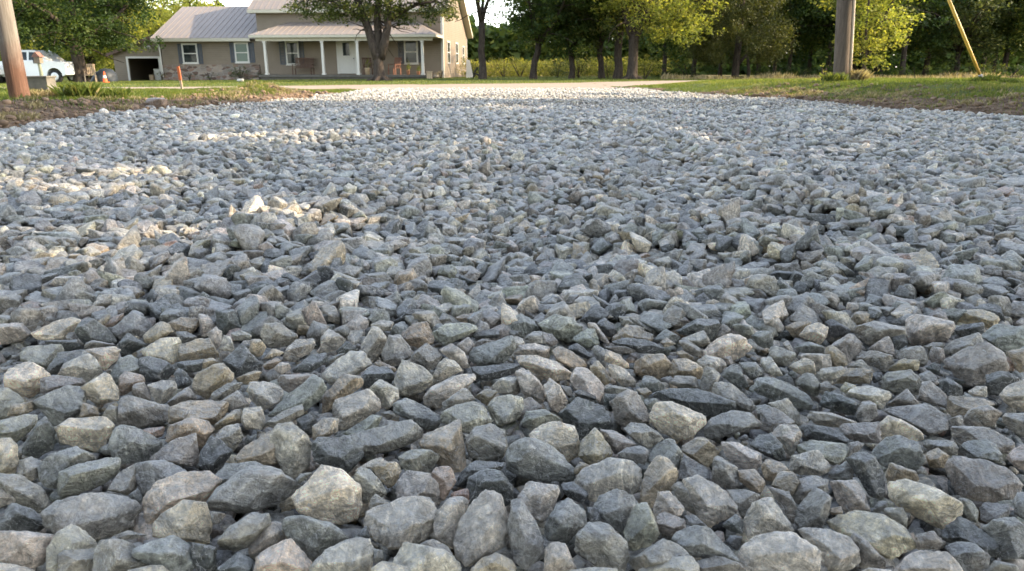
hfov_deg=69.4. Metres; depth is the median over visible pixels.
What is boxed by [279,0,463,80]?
yard tree
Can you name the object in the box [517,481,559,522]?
gravel stone
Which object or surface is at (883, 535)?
gravel stone
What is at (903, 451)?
gravel stone
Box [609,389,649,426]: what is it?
gravel stone
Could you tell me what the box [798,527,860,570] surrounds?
gravel stone
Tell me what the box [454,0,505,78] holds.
slender tree
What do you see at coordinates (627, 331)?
gravel stone
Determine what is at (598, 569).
gravel stone
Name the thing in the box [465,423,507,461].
gravel stone
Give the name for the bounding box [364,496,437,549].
gravel stone
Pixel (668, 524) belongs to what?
gravel stone
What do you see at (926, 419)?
gravel stone
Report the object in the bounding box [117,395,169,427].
gravel stone
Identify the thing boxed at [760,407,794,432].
gravel stone
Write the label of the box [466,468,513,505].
gravel stone
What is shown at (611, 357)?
gravel stone
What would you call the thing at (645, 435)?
gravel stone
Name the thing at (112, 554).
gravel stone
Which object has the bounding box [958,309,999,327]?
gravel stone
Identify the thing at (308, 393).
gravel stone
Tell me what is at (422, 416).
gravel stone
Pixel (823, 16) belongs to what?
woodland tree
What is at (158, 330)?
gravel stone
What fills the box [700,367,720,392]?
gravel stone
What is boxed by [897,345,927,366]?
gravel stone
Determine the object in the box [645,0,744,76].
woodland tree
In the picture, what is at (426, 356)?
gravel stone
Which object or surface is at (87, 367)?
gravel stone
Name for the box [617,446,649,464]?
gravel stone
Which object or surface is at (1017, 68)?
shrub
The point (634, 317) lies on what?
gravel stone
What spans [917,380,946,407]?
gravel stone
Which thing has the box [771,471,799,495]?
gravel stone
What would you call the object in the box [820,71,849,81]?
weed clump
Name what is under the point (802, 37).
woodland tree
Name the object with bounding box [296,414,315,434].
gravel stone
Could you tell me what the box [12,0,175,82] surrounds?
maple tree
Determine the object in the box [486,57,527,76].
shrub
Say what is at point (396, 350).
gravel stone
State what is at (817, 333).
gravel stone
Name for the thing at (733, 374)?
gravel stone
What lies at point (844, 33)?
utility pole
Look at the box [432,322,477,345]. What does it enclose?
gravel stone
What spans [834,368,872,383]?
gravel stone
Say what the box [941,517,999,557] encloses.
gravel stone
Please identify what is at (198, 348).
gravel stone
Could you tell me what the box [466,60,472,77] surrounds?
leaning board
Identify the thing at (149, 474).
gravel stone
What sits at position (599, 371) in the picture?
gravel stone
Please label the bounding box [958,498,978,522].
gravel stone
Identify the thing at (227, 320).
gravel stone
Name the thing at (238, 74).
shrub
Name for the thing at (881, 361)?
gravel stone
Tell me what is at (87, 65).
yard chair
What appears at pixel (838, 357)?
gravel stone
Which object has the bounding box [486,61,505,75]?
shrub
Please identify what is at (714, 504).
gravel stone
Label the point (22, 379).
gravel stone
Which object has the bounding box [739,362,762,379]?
gravel stone
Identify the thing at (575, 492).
gravel stone
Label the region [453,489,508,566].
gravel stone
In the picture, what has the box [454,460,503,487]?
gravel stone
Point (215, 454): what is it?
gravel stone
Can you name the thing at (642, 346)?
gravel stone
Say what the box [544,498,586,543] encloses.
gravel stone
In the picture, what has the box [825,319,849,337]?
gravel stone
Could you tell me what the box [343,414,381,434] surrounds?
gravel stone
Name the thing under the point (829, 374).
gravel stone
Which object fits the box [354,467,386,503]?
gravel stone
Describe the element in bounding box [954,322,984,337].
gravel stone
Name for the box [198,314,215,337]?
gravel stone
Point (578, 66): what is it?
shrub
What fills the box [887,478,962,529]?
gravel stone
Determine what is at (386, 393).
gravel stone
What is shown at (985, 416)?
gravel stone
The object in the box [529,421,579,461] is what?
gravel stone
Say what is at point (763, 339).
gravel stone
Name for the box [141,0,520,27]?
sky
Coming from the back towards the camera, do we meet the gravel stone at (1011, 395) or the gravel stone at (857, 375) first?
the gravel stone at (857, 375)
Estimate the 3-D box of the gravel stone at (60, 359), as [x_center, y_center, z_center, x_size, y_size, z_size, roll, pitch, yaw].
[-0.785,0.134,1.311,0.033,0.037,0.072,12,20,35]
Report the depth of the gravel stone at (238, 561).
0.78 m
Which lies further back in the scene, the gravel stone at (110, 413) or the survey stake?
the survey stake
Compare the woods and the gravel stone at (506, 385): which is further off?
the woods
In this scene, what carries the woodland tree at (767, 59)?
on the ground at (692, 89)
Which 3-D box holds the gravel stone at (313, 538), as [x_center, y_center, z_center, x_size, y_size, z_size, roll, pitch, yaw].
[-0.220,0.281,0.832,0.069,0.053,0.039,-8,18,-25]
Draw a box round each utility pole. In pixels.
[0,0,29,99]
[833,0,855,76]
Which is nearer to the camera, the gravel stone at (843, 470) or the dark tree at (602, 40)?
the gravel stone at (843, 470)
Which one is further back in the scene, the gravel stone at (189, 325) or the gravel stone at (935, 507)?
the gravel stone at (189, 325)
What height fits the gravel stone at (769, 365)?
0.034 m
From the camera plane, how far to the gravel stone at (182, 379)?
1.25 m
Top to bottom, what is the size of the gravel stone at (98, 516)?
0.056 m
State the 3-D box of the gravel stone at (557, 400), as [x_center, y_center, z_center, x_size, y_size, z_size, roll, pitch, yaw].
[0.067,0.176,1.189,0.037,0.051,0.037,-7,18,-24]
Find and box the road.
[57,80,703,88]
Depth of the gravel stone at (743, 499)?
0.89 m
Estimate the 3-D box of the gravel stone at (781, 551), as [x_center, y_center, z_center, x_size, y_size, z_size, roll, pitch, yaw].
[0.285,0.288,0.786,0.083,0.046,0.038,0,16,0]
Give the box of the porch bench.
[291,58,314,74]
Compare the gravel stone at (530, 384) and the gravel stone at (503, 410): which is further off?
the gravel stone at (530, 384)
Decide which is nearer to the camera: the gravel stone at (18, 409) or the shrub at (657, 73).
the gravel stone at (18, 409)
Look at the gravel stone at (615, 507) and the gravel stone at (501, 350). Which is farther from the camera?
the gravel stone at (501, 350)
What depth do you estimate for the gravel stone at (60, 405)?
1.15 m
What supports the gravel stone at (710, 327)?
on the gravel at (496, 209)
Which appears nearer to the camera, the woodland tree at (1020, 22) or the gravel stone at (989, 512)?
the gravel stone at (989, 512)
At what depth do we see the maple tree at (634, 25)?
38.79 m
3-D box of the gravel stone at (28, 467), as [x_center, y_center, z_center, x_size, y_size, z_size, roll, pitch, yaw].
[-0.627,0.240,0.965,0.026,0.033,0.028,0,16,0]
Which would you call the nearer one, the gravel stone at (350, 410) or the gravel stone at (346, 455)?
the gravel stone at (346, 455)
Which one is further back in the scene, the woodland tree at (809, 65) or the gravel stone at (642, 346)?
the woodland tree at (809, 65)
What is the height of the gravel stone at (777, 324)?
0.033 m
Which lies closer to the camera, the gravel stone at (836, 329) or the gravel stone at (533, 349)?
the gravel stone at (533, 349)
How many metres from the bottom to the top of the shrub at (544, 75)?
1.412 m
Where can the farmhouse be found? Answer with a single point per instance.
(269, 39)
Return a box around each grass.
[0,76,1023,113]
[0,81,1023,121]
[660,71,1023,78]
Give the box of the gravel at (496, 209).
[0,87,1023,570]
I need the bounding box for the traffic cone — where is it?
[103,71,107,81]
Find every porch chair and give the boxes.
[362,58,373,74]
[387,57,401,74]
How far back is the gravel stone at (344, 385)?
1.19 m
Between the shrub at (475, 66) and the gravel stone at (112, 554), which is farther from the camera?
the shrub at (475, 66)
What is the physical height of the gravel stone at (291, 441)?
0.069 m
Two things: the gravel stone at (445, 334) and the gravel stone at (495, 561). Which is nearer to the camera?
the gravel stone at (495, 561)
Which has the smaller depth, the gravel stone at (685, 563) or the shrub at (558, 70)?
the gravel stone at (685, 563)
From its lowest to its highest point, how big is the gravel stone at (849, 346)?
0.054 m
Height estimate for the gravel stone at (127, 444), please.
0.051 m
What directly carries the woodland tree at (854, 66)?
on the ground at (692, 89)
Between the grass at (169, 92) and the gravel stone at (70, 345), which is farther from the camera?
the grass at (169, 92)
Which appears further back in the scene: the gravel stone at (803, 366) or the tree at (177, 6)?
the tree at (177, 6)
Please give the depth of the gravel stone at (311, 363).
1.30 m
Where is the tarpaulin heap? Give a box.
[90,68,117,81]
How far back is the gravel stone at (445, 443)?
1.01 m
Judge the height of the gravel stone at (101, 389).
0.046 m
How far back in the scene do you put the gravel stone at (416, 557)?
0.78 m
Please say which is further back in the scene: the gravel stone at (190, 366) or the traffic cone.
the traffic cone
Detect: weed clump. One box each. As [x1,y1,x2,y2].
[0,111,35,120]
[29,87,58,97]
[46,80,104,96]
[97,86,132,97]
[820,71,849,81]
[848,68,873,80]
[968,73,1003,81]
[996,77,1023,83]
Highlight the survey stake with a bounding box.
[176,66,182,88]
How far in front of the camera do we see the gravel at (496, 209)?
2.29 m
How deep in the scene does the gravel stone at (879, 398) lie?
1.16 m
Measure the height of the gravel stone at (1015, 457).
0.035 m
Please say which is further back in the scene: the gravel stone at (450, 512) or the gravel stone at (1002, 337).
the gravel stone at (1002, 337)
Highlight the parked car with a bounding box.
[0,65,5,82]
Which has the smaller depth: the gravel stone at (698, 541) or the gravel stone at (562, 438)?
the gravel stone at (698, 541)
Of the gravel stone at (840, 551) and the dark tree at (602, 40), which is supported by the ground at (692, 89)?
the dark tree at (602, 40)
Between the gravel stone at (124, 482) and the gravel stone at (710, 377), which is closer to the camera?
the gravel stone at (124, 482)
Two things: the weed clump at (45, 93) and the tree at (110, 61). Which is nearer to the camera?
the weed clump at (45, 93)
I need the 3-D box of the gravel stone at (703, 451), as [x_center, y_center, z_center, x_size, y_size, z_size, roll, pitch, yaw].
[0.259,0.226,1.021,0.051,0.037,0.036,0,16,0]
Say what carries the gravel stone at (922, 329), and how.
on the gravel at (496, 209)
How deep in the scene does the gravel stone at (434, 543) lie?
0.80 m
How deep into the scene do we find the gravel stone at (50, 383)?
1.21 m
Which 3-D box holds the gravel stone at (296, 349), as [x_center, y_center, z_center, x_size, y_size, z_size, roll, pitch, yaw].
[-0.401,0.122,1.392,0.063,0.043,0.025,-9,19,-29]
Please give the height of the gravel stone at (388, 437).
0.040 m
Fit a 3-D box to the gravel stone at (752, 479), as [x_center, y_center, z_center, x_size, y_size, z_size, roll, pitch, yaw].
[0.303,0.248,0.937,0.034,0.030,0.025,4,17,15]
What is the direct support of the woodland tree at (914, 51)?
on the ground at (692, 89)
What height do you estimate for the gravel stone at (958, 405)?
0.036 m
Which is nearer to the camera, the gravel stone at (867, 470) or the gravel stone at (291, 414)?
the gravel stone at (867, 470)
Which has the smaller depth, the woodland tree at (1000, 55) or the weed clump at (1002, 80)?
the weed clump at (1002, 80)
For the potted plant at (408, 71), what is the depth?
46.33 m
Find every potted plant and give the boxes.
[364,59,370,74]
[406,61,410,74]
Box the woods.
[0,0,1023,76]
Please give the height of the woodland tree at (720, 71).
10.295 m
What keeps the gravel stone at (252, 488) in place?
on the gravel at (496, 209)
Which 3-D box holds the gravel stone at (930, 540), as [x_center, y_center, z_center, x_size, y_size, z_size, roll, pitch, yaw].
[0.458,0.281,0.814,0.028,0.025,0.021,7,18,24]
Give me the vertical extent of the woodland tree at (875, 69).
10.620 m
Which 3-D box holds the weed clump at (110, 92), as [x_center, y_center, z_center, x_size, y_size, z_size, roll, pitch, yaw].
[-5.934,-2.828,10.852,0.702,0.194,0.498,0,16,0]
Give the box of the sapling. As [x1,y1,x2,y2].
[812,64,828,80]
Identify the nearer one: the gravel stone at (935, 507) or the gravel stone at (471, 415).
the gravel stone at (935, 507)
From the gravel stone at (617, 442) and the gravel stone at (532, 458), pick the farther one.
the gravel stone at (617, 442)
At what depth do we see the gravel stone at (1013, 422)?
1.09 m
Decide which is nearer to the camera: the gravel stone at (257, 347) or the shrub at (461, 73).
the gravel stone at (257, 347)
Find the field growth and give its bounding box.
[470,56,672,76]
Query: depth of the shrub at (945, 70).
43.91 m
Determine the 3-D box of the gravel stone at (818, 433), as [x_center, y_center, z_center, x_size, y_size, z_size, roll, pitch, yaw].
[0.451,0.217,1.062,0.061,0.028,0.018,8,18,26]
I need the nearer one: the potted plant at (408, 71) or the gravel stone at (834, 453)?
the gravel stone at (834, 453)
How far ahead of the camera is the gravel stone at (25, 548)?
0.79 m
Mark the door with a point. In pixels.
(346, 49)
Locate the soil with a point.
(57, 114)
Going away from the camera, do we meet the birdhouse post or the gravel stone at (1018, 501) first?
the gravel stone at (1018, 501)
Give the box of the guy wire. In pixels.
[947,0,982,76]
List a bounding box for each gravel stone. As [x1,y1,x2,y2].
[0,322,31,344]
[0,387,23,419]
[0,414,37,440]
[0,473,48,512]
[0,487,15,507]
[0,503,44,531]
[0,530,53,567]
[0,563,34,570]
[3,361,50,398]
[7,401,33,415]
[18,456,41,480]
[19,344,63,368]
[22,416,55,457]
[31,317,80,339]
[32,385,86,425]
[37,446,95,488]
[40,375,85,394]
[40,492,141,540]
[44,339,80,350]
[46,524,96,570]
[47,349,92,374]
[54,416,114,452]
[57,354,102,381]
[57,457,120,496]
[57,548,93,570]
[75,318,116,344]
[80,372,119,405]
[85,346,120,370]
[92,539,147,570]
[102,405,117,424]
[107,425,162,463]
[107,463,137,494]
[110,355,139,384]
[111,312,151,339]
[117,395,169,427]
[118,333,146,356]
[118,371,144,395]
[127,565,168,570]
[131,382,150,399]
[132,535,195,570]
[135,460,187,494]
[138,356,175,382]
[142,337,181,364]
[142,471,221,523]
[143,321,173,342]
[147,380,176,403]
[150,433,198,466]
[152,500,212,543]
[165,416,209,437]
[165,416,214,447]
[167,387,196,406]
[168,317,199,332]
[168,400,228,424]
[174,368,191,388]
[177,338,219,361]
[177,359,204,372]
[191,542,216,570]
[192,363,233,399]
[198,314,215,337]
[199,436,232,473]
[206,465,300,512]
[208,327,221,348]
[211,382,242,400]
[214,409,241,429]
[215,309,241,334]
[215,423,243,450]
[215,461,263,485]
[217,512,270,551]
[217,552,252,570]
[221,390,249,409]
[223,343,262,376]
[234,431,277,464]
[241,406,265,429]
[248,381,283,409]
[248,521,285,554]
[249,339,265,356]
[253,538,311,570]
[260,322,297,347]
[264,404,303,427]
[268,374,326,416]
[269,422,311,478]
[277,374,317,391]
[280,317,296,331]
[282,515,348,560]
[283,338,315,361]
[291,464,362,524]
[292,353,326,372]
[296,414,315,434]
[306,321,328,342]
[309,537,373,570]
[312,418,338,439]
[312,437,363,473]
[319,328,345,352]
[320,351,371,384]
[322,374,363,412]
[332,389,380,429]
[339,306,369,317]
[341,419,422,455]
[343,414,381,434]
[346,314,369,330]
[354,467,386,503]
[360,366,394,386]
[361,326,386,362]
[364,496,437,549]
[369,379,398,408]
[370,461,400,487]
[371,561,410,570]
[382,335,413,365]
[393,398,440,429]
[393,542,461,570]
[394,309,438,323]
[394,359,432,396]
[395,470,441,504]
[398,449,439,472]
[401,321,433,347]
[411,343,441,370]
[418,419,465,472]
[421,539,451,553]
[423,373,475,409]
[431,466,455,500]
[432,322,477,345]
[433,358,462,379]
[433,496,468,548]
[438,344,469,368]
[440,401,491,433]
[441,388,474,410]
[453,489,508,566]
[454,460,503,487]
[455,313,483,322]
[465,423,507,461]
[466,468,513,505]
[469,335,515,365]
[470,552,516,570]
[471,363,520,380]
[487,394,523,425]
[491,377,519,394]
[505,437,575,481]
[507,498,543,570]
[508,313,539,336]
[514,343,549,357]
[515,368,545,402]
[516,355,571,380]
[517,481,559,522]
[518,397,541,420]
[522,409,560,429]
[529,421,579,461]
[538,314,582,342]
[543,378,567,412]
[543,541,576,570]
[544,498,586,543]
[552,346,586,368]
[559,397,613,440]
[561,482,588,502]
[568,567,617,570]
[570,367,604,401]
[572,328,599,347]
[574,522,629,570]
[575,457,641,501]
[578,428,612,464]
[590,360,611,385]
[592,345,606,366]
[593,488,637,532]
[597,318,615,336]
[600,429,635,453]
[604,350,628,367]
[608,364,635,387]
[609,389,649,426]
[612,324,653,340]
[612,338,664,353]
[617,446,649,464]
[623,422,663,448]
[623,502,659,550]
[625,313,656,333]
[630,538,689,570]
[633,353,671,378]
[638,556,699,570]
[639,455,678,507]
[640,376,664,392]
[647,438,681,469]
[649,401,706,440]
[652,388,735,415]
[653,491,683,516]
[656,512,685,535]
[667,358,702,378]
[670,375,699,388]
[671,482,695,514]
[672,525,739,561]
[676,318,720,340]
[678,454,710,480]
[679,339,702,356]
[680,317,689,324]
[681,330,710,346]
[681,437,719,466]
[682,474,737,527]
[696,556,745,570]
[697,355,725,372]
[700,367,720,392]
[703,333,751,359]
[703,410,762,438]
[711,456,739,489]
[712,381,755,412]
[721,441,761,470]
[722,364,748,388]
[722,514,743,533]
[727,489,759,518]
[738,469,765,492]
[738,531,821,570]
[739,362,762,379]
[742,497,793,543]
[745,315,763,330]
[750,433,786,460]
[752,330,773,347]
[753,377,813,409]
[756,404,772,419]
[760,356,782,376]
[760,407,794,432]
[761,459,789,481]
[763,316,784,332]
[768,346,795,365]
[768,398,800,425]
[768,487,796,523]
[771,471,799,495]
[772,423,801,450]
[785,321,811,337]
[788,358,815,374]
[789,450,831,475]
[792,475,828,504]
[794,342,824,352]
[794,487,832,528]
[795,373,819,396]
[797,440,848,465]
[798,322,828,343]
[798,353,831,370]
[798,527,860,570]
[804,424,849,443]
[807,411,856,427]
[817,366,844,380]
[818,391,859,415]
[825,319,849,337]
[825,345,847,366]
[826,510,915,558]
[828,461,852,479]
[830,480,870,512]
[832,334,861,362]
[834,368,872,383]
[839,422,881,442]
[845,452,885,498]
[846,386,891,409]
[851,532,885,568]
[853,321,906,344]
[856,401,877,422]
[857,350,894,371]
[862,567,891,570]
[868,336,894,355]
[871,435,924,470]
[880,415,923,440]
[881,369,922,394]
[881,403,948,436]
[883,507,907,527]
[886,389,918,406]
[886,463,919,482]
[887,358,919,370]
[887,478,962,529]
[894,550,962,570]
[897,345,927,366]
[905,314,955,344]
[915,531,942,549]
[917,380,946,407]
[922,440,958,455]
[925,448,948,467]
[929,346,945,363]
[939,377,962,395]
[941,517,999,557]
[943,332,982,354]
[943,342,1008,386]
[944,456,1023,502]
[944,541,990,570]
[946,395,994,416]
[951,426,1014,453]
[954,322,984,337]
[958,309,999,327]
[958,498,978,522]
[959,439,1002,463]
[963,405,1002,426]
[979,503,1010,521]
[981,517,1023,559]
[982,324,1023,350]
[985,371,1018,395]
[985,560,1018,570]
[999,379,1023,411]
[1002,413,1023,436]
[1006,444,1023,469]
[1007,348,1023,372]
[1013,492,1023,519]
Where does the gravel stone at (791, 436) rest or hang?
on the gravel at (496, 209)
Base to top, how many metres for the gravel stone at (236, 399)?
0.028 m
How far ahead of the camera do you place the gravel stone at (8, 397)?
1.15 m
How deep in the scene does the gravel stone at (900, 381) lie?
1.23 m
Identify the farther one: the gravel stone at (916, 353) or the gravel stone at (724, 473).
the gravel stone at (916, 353)
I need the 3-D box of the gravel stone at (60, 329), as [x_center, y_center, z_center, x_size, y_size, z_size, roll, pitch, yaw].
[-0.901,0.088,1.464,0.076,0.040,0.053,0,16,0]
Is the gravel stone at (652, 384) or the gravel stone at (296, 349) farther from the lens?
the gravel stone at (296, 349)
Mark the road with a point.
(575, 85)
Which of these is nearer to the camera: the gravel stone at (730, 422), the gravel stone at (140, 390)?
the gravel stone at (730, 422)
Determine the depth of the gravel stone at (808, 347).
1.37 m
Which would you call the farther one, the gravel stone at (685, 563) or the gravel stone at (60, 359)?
the gravel stone at (60, 359)
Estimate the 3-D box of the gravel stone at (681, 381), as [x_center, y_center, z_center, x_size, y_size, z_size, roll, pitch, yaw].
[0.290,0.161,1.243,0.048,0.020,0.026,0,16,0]
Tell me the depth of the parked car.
43.11 m
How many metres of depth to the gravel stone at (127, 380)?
1.22 m
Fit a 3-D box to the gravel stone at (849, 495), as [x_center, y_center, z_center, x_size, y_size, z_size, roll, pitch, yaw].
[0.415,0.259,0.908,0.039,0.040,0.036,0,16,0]
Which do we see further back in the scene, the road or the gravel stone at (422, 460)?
the road
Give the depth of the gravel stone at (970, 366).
1.29 m
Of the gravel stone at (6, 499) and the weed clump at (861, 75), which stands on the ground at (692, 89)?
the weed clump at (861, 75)
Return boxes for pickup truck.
[0,50,74,82]
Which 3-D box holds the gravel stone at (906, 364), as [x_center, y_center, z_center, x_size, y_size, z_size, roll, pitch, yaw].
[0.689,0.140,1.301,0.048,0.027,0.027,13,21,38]
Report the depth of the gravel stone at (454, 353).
1.33 m
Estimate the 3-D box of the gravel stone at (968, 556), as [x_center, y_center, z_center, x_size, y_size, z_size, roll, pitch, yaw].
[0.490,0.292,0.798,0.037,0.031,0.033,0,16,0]
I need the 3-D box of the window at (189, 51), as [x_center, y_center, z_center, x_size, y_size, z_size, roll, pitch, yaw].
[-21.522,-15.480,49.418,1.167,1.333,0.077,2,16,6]
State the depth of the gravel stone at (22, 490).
0.91 m
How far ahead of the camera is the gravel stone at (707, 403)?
1.16 m
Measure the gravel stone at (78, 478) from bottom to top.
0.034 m
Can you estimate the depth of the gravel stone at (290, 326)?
1.52 m
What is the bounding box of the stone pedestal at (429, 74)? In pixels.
[426,71,432,78]
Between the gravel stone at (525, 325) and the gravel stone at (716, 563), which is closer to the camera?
the gravel stone at (716, 563)
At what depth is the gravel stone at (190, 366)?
1.29 m
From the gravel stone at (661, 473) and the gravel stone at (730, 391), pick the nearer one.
the gravel stone at (661, 473)
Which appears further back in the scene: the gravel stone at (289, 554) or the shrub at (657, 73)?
the shrub at (657, 73)
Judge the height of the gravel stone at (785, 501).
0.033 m
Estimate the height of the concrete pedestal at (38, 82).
0.375 m
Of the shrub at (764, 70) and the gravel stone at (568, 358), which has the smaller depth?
the gravel stone at (568, 358)
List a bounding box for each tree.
[0,31,44,60]
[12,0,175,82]
[35,0,111,79]
[79,0,173,69]
[119,0,199,40]
[149,0,228,26]
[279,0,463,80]
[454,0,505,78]
[480,0,606,78]
[515,0,642,78]
[526,0,613,78]
[556,0,689,78]
[588,0,729,79]
[623,0,725,74]
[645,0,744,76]
[678,0,802,77]
[699,2,749,75]
[705,0,811,74]
[742,11,819,75]
[744,0,832,75]
[774,0,834,75]
[779,0,904,74]
[807,0,924,71]
[815,40,897,70]
[853,3,996,75]
[854,0,977,77]
[887,20,937,71]
[892,0,981,75]
[892,0,1023,73]
[954,6,1013,70]
[961,0,1023,76]
[964,35,1023,74]
[985,0,1023,56]
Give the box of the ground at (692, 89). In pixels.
[0,75,1023,565]
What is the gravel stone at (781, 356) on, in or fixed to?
on the gravel at (496, 209)
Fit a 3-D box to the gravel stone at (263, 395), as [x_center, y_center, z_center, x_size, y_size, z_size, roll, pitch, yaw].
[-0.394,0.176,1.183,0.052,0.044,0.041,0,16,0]
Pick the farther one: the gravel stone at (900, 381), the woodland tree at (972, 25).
the woodland tree at (972, 25)
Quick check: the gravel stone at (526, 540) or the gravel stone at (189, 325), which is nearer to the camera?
the gravel stone at (526, 540)
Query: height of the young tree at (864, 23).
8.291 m
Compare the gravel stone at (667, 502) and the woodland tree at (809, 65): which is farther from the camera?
the woodland tree at (809, 65)
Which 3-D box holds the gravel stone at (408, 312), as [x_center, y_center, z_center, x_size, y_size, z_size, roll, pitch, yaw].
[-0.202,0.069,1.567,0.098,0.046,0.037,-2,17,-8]
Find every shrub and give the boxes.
[229,66,254,79]
[456,58,478,75]
[465,61,478,76]
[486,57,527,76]
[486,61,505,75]
[503,59,529,76]
[543,60,563,76]
[548,57,566,77]
[561,46,593,77]
[604,59,613,77]
[638,60,662,78]
[651,62,690,76]
[665,60,711,76]
[751,63,792,75]
[785,64,817,77]
[816,65,832,74]
[869,63,902,76]
[895,65,937,77]
[932,63,964,76]
[960,64,992,74]
[988,63,1023,77]
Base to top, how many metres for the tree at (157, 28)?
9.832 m
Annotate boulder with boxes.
[145,98,166,108]
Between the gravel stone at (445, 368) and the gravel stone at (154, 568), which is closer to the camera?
the gravel stone at (154, 568)
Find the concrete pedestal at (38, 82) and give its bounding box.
[27,76,56,89]
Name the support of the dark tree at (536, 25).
on the ground at (692, 89)
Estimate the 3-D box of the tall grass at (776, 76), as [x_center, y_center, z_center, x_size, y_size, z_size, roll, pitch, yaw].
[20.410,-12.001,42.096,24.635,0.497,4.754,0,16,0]
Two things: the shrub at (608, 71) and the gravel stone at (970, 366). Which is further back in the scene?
the shrub at (608, 71)
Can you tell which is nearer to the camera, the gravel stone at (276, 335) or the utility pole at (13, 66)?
the gravel stone at (276, 335)
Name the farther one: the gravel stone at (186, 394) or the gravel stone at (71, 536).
the gravel stone at (186, 394)
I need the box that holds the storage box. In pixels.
[154,69,160,79]
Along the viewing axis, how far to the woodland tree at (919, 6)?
43.80 m
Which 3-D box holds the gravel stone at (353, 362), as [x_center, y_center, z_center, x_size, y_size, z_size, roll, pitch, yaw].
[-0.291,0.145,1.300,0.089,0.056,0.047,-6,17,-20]
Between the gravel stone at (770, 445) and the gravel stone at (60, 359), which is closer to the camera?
the gravel stone at (770, 445)
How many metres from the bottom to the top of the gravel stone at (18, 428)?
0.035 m
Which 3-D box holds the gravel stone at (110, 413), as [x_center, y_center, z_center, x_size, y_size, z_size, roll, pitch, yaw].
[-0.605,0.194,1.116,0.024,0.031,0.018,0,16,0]
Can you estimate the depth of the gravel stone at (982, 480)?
0.93 m
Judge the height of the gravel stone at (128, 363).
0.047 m
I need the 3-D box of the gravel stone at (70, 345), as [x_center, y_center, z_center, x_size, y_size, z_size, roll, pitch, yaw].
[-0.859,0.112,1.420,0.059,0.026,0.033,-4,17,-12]
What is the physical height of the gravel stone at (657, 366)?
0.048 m
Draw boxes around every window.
[181,43,198,63]
[234,42,249,62]
[285,41,299,64]
[404,41,418,64]
[447,41,450,63]
[455,42,458,63]
[462,46,464,63]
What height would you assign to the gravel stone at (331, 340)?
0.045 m
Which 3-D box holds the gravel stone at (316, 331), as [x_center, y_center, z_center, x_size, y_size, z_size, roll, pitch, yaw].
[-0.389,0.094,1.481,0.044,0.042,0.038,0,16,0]
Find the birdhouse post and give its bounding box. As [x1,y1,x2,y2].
[31,52,43,75]
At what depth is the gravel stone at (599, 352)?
1.34 m
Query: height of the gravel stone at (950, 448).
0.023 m
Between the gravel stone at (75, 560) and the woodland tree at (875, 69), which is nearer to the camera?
the gravel stone at (75, 560)
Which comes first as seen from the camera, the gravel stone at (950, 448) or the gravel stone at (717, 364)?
the gravel stone at (950, 448)
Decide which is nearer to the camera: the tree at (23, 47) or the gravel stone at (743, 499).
the gravel stone at (743, 499)
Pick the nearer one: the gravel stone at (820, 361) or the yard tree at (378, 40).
the gravel stone at (820, 361)
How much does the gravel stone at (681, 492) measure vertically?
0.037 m
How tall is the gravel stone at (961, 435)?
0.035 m
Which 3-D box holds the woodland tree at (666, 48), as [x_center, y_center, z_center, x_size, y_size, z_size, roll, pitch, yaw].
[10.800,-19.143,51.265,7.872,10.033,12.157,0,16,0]
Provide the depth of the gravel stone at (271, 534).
0.83 m
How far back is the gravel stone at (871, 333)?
1.44 m
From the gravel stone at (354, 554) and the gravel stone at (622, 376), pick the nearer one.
the gravel stone at (354, 554)
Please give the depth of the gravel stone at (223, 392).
1.19 m
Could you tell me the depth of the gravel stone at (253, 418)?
1.09 m
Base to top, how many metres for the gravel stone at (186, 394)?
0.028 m
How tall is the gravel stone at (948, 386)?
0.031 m
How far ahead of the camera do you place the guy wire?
13.64 m
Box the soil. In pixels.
[0,81,1023,127]
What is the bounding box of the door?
[338,41,355,73]
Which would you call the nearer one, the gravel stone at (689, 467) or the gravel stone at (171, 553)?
the gravel stone at (171, 553)
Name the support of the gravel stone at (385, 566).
on the gravel at (496, 209)
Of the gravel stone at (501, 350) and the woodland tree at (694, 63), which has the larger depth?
the woodland tree at (694, 63)
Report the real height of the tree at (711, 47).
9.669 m
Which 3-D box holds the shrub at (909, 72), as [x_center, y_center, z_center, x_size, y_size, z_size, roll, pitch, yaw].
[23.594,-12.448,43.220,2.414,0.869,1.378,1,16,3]
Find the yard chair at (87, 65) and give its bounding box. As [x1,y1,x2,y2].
[83,64,96,81]
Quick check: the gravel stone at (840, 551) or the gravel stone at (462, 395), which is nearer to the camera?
the gravel stone at (840, 551)
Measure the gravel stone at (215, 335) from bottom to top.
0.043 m
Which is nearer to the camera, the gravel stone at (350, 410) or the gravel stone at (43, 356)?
the gravel stone at (350, 410)
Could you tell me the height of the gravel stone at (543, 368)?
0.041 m
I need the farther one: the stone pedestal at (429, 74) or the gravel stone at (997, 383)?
the stone pedestal at (429, 74)
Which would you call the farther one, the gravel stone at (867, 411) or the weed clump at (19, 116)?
the weed clump at (19, 116)
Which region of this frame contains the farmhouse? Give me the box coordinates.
[106,0,472,80]
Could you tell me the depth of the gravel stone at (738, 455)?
0.99 m
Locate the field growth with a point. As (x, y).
(594, 62)
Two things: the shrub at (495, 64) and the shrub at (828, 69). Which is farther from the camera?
the shrub at (495, 64)
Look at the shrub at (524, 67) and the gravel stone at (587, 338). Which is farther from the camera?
the shrub at (524, 67)
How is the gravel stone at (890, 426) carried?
on the gravel at (496, 209)
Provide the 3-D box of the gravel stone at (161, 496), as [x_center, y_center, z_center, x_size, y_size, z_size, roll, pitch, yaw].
[-0.411,0.259,0.919,0.094,0.054,0.049,-12,20,-35]
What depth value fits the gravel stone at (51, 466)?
0.96 m

